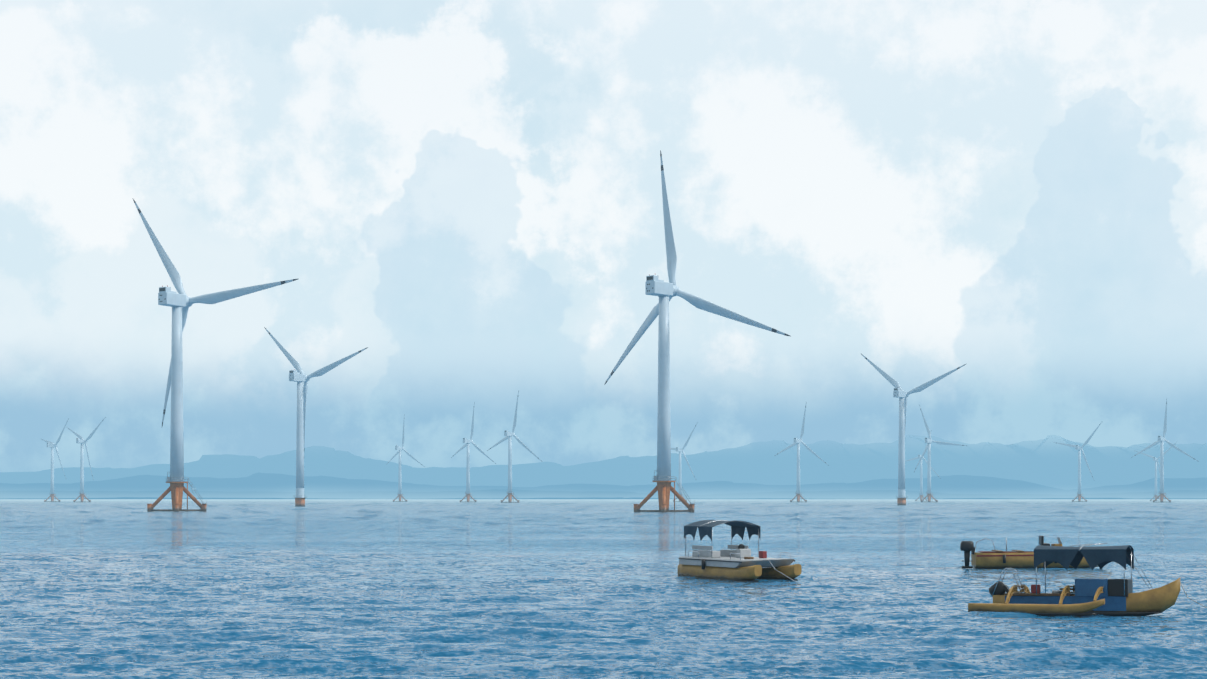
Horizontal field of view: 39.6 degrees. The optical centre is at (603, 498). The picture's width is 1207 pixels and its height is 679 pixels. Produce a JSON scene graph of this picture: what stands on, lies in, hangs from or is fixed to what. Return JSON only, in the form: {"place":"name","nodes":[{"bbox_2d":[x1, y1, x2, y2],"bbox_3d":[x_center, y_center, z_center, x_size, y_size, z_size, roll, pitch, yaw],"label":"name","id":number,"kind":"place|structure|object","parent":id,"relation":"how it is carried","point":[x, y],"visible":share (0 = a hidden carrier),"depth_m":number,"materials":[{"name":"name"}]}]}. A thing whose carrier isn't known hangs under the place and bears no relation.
{"place":"outdoors","nodes":[
{"label":"outdoors","id":0,"kind":"place"},
{"bbox_2d":[0,499,1206,678],"bbox_3d":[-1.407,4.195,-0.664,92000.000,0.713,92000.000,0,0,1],"label":"sea water","id":1,"kind":"structure","parent":0,"point":[391,589],"depth_m":74.46,"materials":[{"name":"blue liquid"}]},
{"bbox_2d":[41,419,68,501],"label":"turbine","id":2,"kind":"object","parent":1,"relation":"in","point":[52,445],"visible":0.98,"depth_m":1993.97,"materials":[{"name":"grey metal"}]},
{"bbox_2d":[67,418,104,501],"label":"turbine","id":3,"kind":"object","parent":1,"relation":"in","point":[81,440],"visible":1,"depth_m":1849.47,"materials":[{"name":"grey metal"}]},
{"bbox_2d":[133,199,297,511],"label":"turbine","id":4,"kind":"object","parent":1,"relation":"in","point":[180,302],"visible":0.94,"depth_m":530.28,"materials":[{"name":"grey metal"}]},
{"bbox_2d":[264,327,367,506],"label":"turbine","id":5,"kind":"object","parent":1,"relation":"in","point":[300,377],"visible":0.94,"depth_m":872.03,"materials":[{"name":"grey metal"}]},
{"bbox_2d":[386,422,422,501],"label":"turbine","id":6,"kind":"object","parent":1,"relation":"in","point":[400,494],"visible":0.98,"depth_m":2104.22,"materials":[{"name":"grey metal"}]},
{"bbox_2d":[451,402,495,501],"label":"turbine","id":7,"kind":"object","parent":1,"relation":"in","point":[467,444],"visible":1,"depth_m":1842.69,"materials":[{"name":"grey metal"}]},
{"bbox_2d":[487,391,540,502],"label":"turbine","id":8,"kind":"object","parent":1,"relation":"in","point":[508,435],"visible":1,"depth_m":1638.90,"materials":[{"name":"grey metal"}]},
{"bbox_2d":[671,424,696,501],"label":"turbine","id":9,"kind":"object","parent":1,"relation":"in","point":[678,449],"visible":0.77,"depth_m":2175.22,"materials":[{"name":"grey metal"}]},
{"bbox_2d":[604,150,789,512],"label":"turbine","id":10,"kind":"object","parent":1,"relation":"in","point":[664,292],"visible":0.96,"depth_m":502.38,"materials":[{"name":"grey metal"}]},
{"bbox_2d":[678,520,801,581],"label":"pontoon boat","id":11,"kind":"object","parent":1,"relation":"on","point":[739,564],"visible":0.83,"depth_m":86.69,"materials":[{"name":"yellow plastic"}]},
{"bbox_2d":[776,405,828,501],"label":"turbine","id":12,"kind":"object","parent":1,"relation":"in","point":[797,442],"visible":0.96,"depth_m":1836.60,"materials":[{"name":"grey metal"}]},
{"bbox_2d":[860,353,965,504],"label":"turbine","id":13,"kind":"object","parent":1,"relation":"in","point":[900,393],"visible":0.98,"depth_m":1010.08,"materials":[{"name":"grey metal"}]},
{"bbox_2d":[905,430,940,500],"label":"turbine","id":14,"kind":"object","parent":1,"relation":"in","point":[921,496],"visible":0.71,"depth_m":2542.88,"materials":[{"name":"grey metal"}]},
{"bbox_2d":[914,405,966,501],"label":"turbine","id":15,"kind":"object","parent":1,"relation":"in","point":[929,441],"visible":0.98,"depth_m":1834.26,"materials":[{"name":"grey metal"}]},
{"bbox_2d":[960,535,1137,568],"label":"boat","id":16,"kind":"object","parent":1,"relation":"on","point":[996,559],"visible":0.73,"depth_m":99.16,"materials":[{"name":"blue plastic"}]},
{"bbox_2d":[1054,422,1101,501],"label":"turbine","id":17,"kind":"object","parent":1,"relation":"in","point":[1079,449],"visible":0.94,"depth_m":2090.33,"materials":[{"name":"grey metal"}]},
{"bbox_2d":[968,545,1206,615],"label":"outrigger boat","id":18,"kind":"object","parent":1,"relation":"on","point":[1107,597],"visible":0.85,"depth_m":60.21,"materials":[{"name":"yellow wood"}]},
{"bbox_2d":[1136,441,1177,500],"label":"turbine","id":19,"kind":"object","parent":1,"relation":"in","point":[1155,459],"visible":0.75,"depth_m":2690.76,"materials":[{"name":"grey metal"}]},
{"bbox_2d":[1131,400,1198,501],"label":"turbine","id":20,"kind":"object","parent":1,"relation":"in","point":[1161,492],"visible":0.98,"depth_m":1775.26,"materials":[{"name":"grey metal"}]},
{"bbox_2d":[0,436,1206,489],"bbox_3d":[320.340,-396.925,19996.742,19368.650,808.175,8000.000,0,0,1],"label":"mountain range","id":21,"kind":"structure","parent":0,"point":[1055,467],"depth_m":19363.04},
{"bbox_2d":[0,472,1206,494],"bbox_3d":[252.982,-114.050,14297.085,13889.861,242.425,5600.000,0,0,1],"label":"mountain range","id":22,"kind":"structure","parent":0,"point":[951,484],"depth_m":14024.49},
{"bbox_2d":[0,489,1206,498],"bbox_3d":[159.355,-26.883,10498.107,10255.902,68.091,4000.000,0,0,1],"label":"mountain range","id":23,"kind":"structure","parent":0,"point":[865,494],"depth_m":10017.70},
{"bbox_2d":[0,0,1206,471],"label":"sky","id":24,"kind":"structure","parent":0,"point":[464,194],"materials":[{"name":"white"}]}
]}

